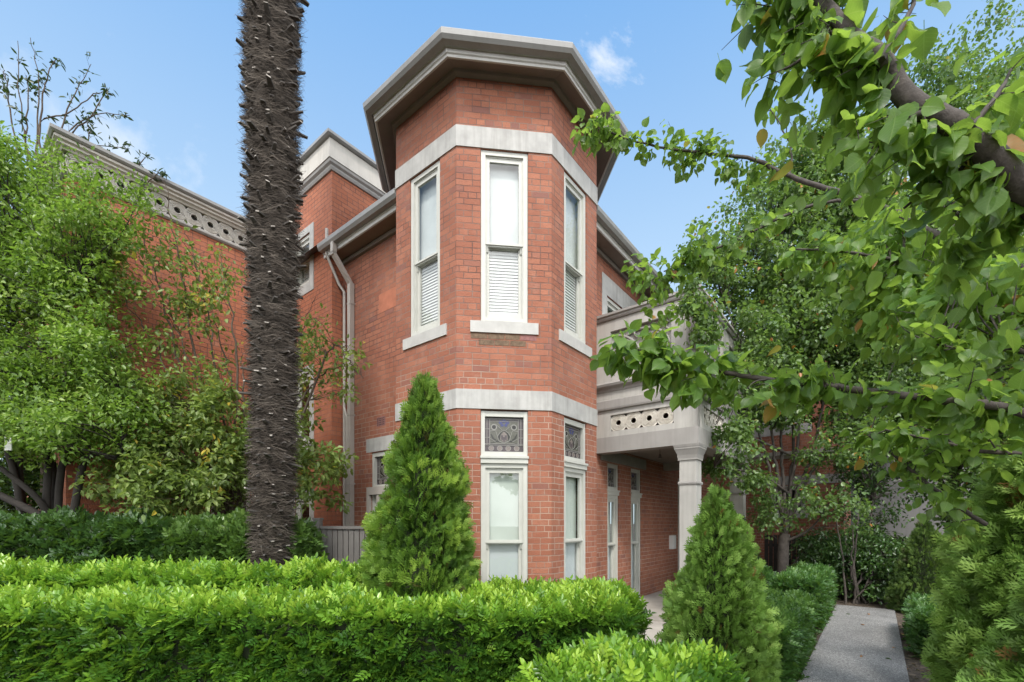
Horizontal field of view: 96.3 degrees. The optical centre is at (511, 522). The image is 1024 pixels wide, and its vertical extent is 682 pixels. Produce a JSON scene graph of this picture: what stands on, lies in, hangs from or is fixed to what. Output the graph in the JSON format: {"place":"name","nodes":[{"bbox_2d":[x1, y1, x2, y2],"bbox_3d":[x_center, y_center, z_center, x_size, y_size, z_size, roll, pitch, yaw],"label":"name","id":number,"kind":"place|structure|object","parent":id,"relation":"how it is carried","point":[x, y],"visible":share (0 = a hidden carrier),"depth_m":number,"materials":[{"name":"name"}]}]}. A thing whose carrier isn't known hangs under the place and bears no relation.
{"place":"outdoors","nodes":[
{"label":"outdoors","id":0,"kind":"place"},
{"bbox_2d":[0,0,1023,523],"label":"sky","id":1,"kind":"structure","parent":0,"point":[171,65],"materials":[{"name":"blue"}]},
{"bbox_2d":[643,620,665,644],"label":"porch paving","id":2,"kind":"structure","parent":0,"point":[656,626],"depth_m":7.00,"materials":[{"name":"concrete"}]},
{"bbox_2d":[610,524,932,681],"bbox_3d":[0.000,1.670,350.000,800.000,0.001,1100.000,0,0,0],"label":"ground","id":3,"kind":"structure","parent":0,"point":[909,661],"depth_m":6.47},
{"bbox_2d":[0,283,59,512],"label":"dark tree","id":4,"kind":"object","parent":3,"relation":"on","point":[32,478],"visible":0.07,"depth_m":7.71,"materials":[{"name":"green plant"}]},
{"bbox_2d":[0,38,170,510],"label":"thin tree","id":5,"kind":"object","parent":3,"relation":"on","point":[86,119],"visible":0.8,"depth_m":7.56,"materials":[{"name":"green plant"}]},
{"bbox_2d":[0,503,174,564],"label":"hedge","id":6,"kind":"object","parent":3,"relation":"on","point":[66,533],"visible":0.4,"depth_m":6.00,"materials":[{"name":"green plant"}]},
{"bbox_2d":[0,120,175,513],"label":"leafy tree","id":7,"kind":"object","parent":3,"relation":"on","point":[35,424],"visible":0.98,"depth_m":6.36,"materials":[{"name":"green plant"}]},
{"bbox_2d":[4,385,12,449],"bbox_3d":[-6.582,-1.390,6.006,0.090,0.880,0.036,0,0,0],"label":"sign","id":8,"kind":"object","parent":7,"relation":"hanging from","point":[8,446],"visible":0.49,"depth_m":5.99,"materials":[{"name":"white"}]},
{"bbox_2d":[19,123,252,514],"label":"parapet building","id":9,"kind":"structure","parent":3,"relation":"on","point":[214,222],"depth_m":8.24,"materials":[{"name":"red brick"}]},
{"bbox_2d":[211,458,249,514],"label":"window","id":10,"kind":"structure","parent":9,"relation":"in","point":[215,513],"depth_m":9.26,"materials":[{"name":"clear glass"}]},
{"bbox_2d":[0,551,364,593],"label":"hedge","id":11,"kind":"object","parent":3,"relation":"on","point":[307,572],"visible":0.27,"depth_m":5.25,"materials":[{"name":"green plant"}]},
{"bbox_2d":[68,183,372,521],"bbox_3d":[-4.372,-1.867,7.205,4.120,7.096,2.266,0,0,-20],"label":"sparse shrub","id":12,"kind":"object","parent":3,"relation":"on","point":[155,479],"visible":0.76,"depth_m":6.89,"materials":[{"name":"green plant"}]},
{"bbox_2d":[149,507,330,564],"bbox_3d":[-3.803,0.727,6.451,2.399,1.931,1.164,0,0,0],"label":"hedge","id":13,"kind":"object","parent":3,"relation":"on","point":[208,534],"visible":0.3,"depth_m":6.14,"materials":[{"name":"green plant"}]},
{"bbox_2d":[235,0,309,569],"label":"palm tree","id":14,"kind":"object","parent":3,"relation":"on","point":[272,52],"visible":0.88,"depth_m":5.73,"materials":[{"name":"brown plant"}]},
{"bbox_2d":[0,574,655,681],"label":"hedge","id":15,"kind":"object","parent":3,"relation":"on","point":[496,628],"visible":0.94,"depth_m":4.35,"materials":[{"name":"green plant"}]},
{"bbox_2d":[312,518,367,563],"bbox_3d":[-2.362,0.795,7.079,1.454,1.750,0.120,0,0,6],"label":"picket fence","id":16,"kind":"object","parent":3,"relation":"on","point":[342,542],"visible":0.23,"depth_m":7.09,"materials":[{"name":"grey paint"}]},
{"bbox_2d":[353,371,481,598],"bbox_3d":[-1.027,-0.057,5.423,1.618,3.509,1.603,0,0,0],"label":"cone conifer","id":17,"kind":"object","parent":3,"relation":"on","point":[417,528],"visible":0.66,"depth_m":5.07,"materials":[{"name":"green plant"}]},
{"bbox_2d":[293,26,850,621],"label":"brick house","id":18,"kind":"structure","parent":3,"relation":"on","point":[467,244],"depth_m":7.00,"materials":[{"name":"brick"}]},
{"bbox_2d":[295,234,309,288],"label":"window","id":19,"kind":"structure","parent":18,"relation":"in","point":[306,240],"depth_m":9.58,"materials":[{"name":"paint"}]},
{"bbox_2d":[296,373,309,442],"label":"window","id":20,"kind":"structure","parent":18,"relation":"in","point":[301,403],"depth_m":9.60,"materials":[{"name":"paint"}]},
{"bbox_2d":[296,499,309,519],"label":"window","id":21,"kind":"structure","parent":18,"relation":"in","point":[299,506],"depth_m":9.63,"materials":[{"name":"paint"}]},
{"bbox_2d":[366,451,390,518],"bbox_3d":[-2.152,0.050,8.092,1.122,2.640,0.205,0,0,39],"label":"window","id":22,"kind":"structure","parent":18,"relation":"in","point":[379,477],"depth_m":8.33,"materials":[{"name":"paint"}]},
{"bbox_2d":[411,160,439,336],"bbox_3d":[-1.221,-4.030,6.878,0.668,2.390,0.220,0,0,39],"label":"window","id":23,"kind":"structure","parent":18,"relation":"in","point":[425,188],"depth_m":6.96,"materials":[{"name":"paint"}]},
{"bbox_2d":[481,150,527,322],"bbox_3d":[-0.122,-4.030,6.590,0.668,2.390,0.277,0,0,-6],"label":"window","id":24,"kind":"structure","parent":18,"relation":"in","point":[504,175],"depth_m":6.56,"materials":[{"name":"glass"}]},
{"bbox_2d":[480,411,528,583],"bbox_3d":[-0.115,0.033,6.528,0.684,3.215,0.232,0,0,-6],"label":"window","id":25,"kind":"structure","parent":18,"relation":"in","point":[504,457],"depth_m":6.52,"materials":[{"name":"paint"}]},
{"bbox_2d":[564,172,584,343],"bbox_3d":[0.884,-4.030,7.117,0.220,2.390,0.668,0,0,39],"label":"window","id":26,"kind":"structure","parent":18,"relation":"in","point":[574,198],"depth_m":7.25,"materials":[{"name":"paint"}]},
{"bbox_2d":[564,417,587,581],"bbox_3d":[0.933,0.032,7.079,0.175,3.215,0.684,0,0,39],"label":"window","id":27,"kind":"structure","parent":18,"relation":"in","point":[575,466],"depth_m":7.21,"materials":[{"name":"paint"}]},
{"bbox_2d":[607,463,619,581],"bbox_3d":[1.949,0.237,9.075,0.175,2.805,0.506,0,0,38],"label":"window","id":28,"kind":"structure","parent":18,"relation":"in","point":[612,470],"depth_m":9.20,"materials":[{"name":"paint"}]},
{"bbox_2d":[607,297,620,312],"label":"window","id":29,"kind":"structure","parent":18,"relation":"in","point":[611,306],"depth_m":9.11,"materials":[{"name":"paint"}]},
{"bbox_2d":[631,468,641,596],"bbox_3d":[2.634,0.237,9.936,0.175,2.805,0.546,0,0,39],"label":"window","id":30,"kind":"structure","parent":18,"relation":"in","point":[636,495],"depth_m":10.07,"materials":[{"name":"paint"}]},
{"bbox_2d":[678,479,678,570],"bbox_3d":[4.602,0.245,12.402,0.145,2.810,1.000,0,0,38],"label":"door","id":31,"kind":"structure","parent":18,"relation":"in","point":[678,479],"depth_m":11.97,"materials":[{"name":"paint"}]},
{"bbox_2d":[771,485,805,513],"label":"window","id":32,"kind":"structure","parent":18,"relation":"in","point":[793,491],"depth_m":13.65,"materials":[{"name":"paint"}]},
{"bbox_2d":[505,627,749,681],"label":"hedge","id":33,"kind":"object","parent":3,"relation":"on","point":[620,656],"visible":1,"depth_m":2.81,"materials":[{"name":"green plant"}]},
{"bbox_2d":[654,482,783,681],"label":"cone conifer","id":34,"kind":"object","parent":3,"relation":"on","point":[715,590],"visible":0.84,"depth_m":4.01,"materials":[{"name":"green plant"}]},
{"bbox_2d":[753,552,769,568],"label":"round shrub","id":35,"kind":"object","parent":3,"relation":"on","point":[756,554],"visible":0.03,"depth_m":10.75,"materials":[{"name":"green plant"}]},
{"bbox_2d":[760,561,776,587],"bbox_3d":[4.191,1.194,8.323,1.423,1.095,1.405,0,0,-35],"label":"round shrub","id":36,"kind":"object","parent":3,"relation":"on","point":[767,572],"visible":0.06,"depth_m":8.00,"materials":[{"name":"green plant"}]},
{"bbox_2d":[761,587,823,681],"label":"hedge","id":37,"kind":"object","parent":3,"relation":"on","point":[797,614],"visible":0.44,"depth_m":5.03,"materials":[{"name":"green plant"}]},
{"bbox_2d":[570,0,1023,536],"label":"pear tree","id":38,"kind":"object","parent":3,"relation":"on","point":[969,281],"visible":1,"depth_m":2.43,"materials":[{"name":"green plant"}]},
{"bbox_2d":[766,560,839,629],"bbox_3d":[5.344,1.213,8.293,0.906,0.947,3.002,0,0,39],"label":"hedge","id":39,"kind":"object","parent":3,"relation":"on","point":[817,580],"visible":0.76,"depth_m":7.44,"materials":[{"name":"green plant"}]},
{"bbox_2d":[670,98,962,573],"bbox_3d":[5.509,-3.840,9.371,7.554,11.032,3.537,0,0,-19],"label":"pear tree","id":40,"kind":"object","parent":3,"relation":"on","point":[772,306],"visible":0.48,"depth_m":9.22,"materials":[{"name":"green plant"}]},
{"bbox_2d":[789,526,849,581],"bbox_3d":[7.015,0.875,10.633,2.056,1.632,1.529,0,0,-41],"label":"shrub","id":41,"kind":"object","parent":3,"relation":"on","point":[810,546],"visible":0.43,"depth_m":10.56,"materials":[{"name":"green plant"}]},
{"bbox_2d":[764,535,949,584],"bbox_3d":[8.732,0.965,10.611,5.130,1.310,0.062,0,0,38],"label":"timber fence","id":42,"kind":"object","parent":3,"relation":"on","point":[772,545],"visible":0.02,"depth_m":12.04,"materials":[{"name":"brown wood"}]},
{"bbox_2d":[814,502,907,604],"bbox_3d":[7.693,0.689,9.954,2.040,2.240,2.149,0,0,42],"label":"shrub","id":43,"kind":"object","parent":3,"relation":"on","point":[864,560],"visible":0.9,"depth_m":9.56,"materials":[{"name":"green plant"}]},
{"bbox_2d":[799,611,929,678],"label":"leaf litter","id":44,"kind":"object","parent":3,"relation":"on","point":[907,654],"visible":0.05,"depth_m":5.42,"materials":[{"name":"brown plant"}]},
{"bbox_2d":[820,363,926,598],"bbox_3d":[8.600,-1.108,10.740,2.410,5.581,2.195,0,0,0],"label":"shrub","id":45,"kind":"object","parent":3,"relation":"on","point":[873,488],"visible":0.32,"depth_m":10.39,"materials":[{"name":"green plant"}]},
{"bbox_2d":[883,520,946,612],"bbox_3d":[7.639,0.787,8.522,1.202,1.824,1.180,0,0,0],"label":"cone conifer","id":46,"kind":"object","parent":3,"relation":"on","point":[917,565],"visible":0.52,"depth_m":8.41,"materials":[{"name":"green plant"}]},
{"bbox_2d":[900,592,938,657],"bbox_3d":[5.897,1.345,6.092,1.156,0.677,2.337,0,0,39],"label":"hedge","id":47,"kind":"object","parent":3,"relation":"on","point":[918,608],"visible":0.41,"depth_m":5.81,"materials":[{"name":"green plant"}]},
{"bbox_2d":[834,0,1023,554],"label":"pear tree","id":48,"kind":"object","parent":3,"relation":"on","point":[984,81],"visible":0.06,"depth_m":11.41,"materials":[{"name":"green plant"}]},
{"bbox_2d":[874,230,1023,530],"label":"leafy tree","id":49,"kind":"object","parent":3,"relation":"on","point":[974,471],"visible":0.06,"depth_m":9.65,"materials":[{"name":"green plant"}]},
{"bbox_2d":[920,423,1023,681],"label":"conifer shrub","id":50,"kind":"object","parent":3,"relation":"on","point":[976,578],"visible":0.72,"depth_m":3.88,"materials":[{"name":"green plant"}]},
{"bbox_2d":[951,569,1023,681],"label":"conifer shrub","id":51,"kind":"object","parent":3,"relation":"on","point":[1000,660],"visible":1,"depth_m":2.97,"materials":[{"name":"green plant"}]},
{"bbox_2d":[798,604,908,681],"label":"path","id":52,"kind":"structure","parent":0,"point":[846,641],"depth_m":5.88,"materials":[{"name":"grey concrete"}]},
{"bbox_2d":[851,432,982,541],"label":"grey building","id":53,"kind":"structure","parent":0,"point":[907,530],"depth_m":16.54,"materials":[{"name":"paint"}]}
]}

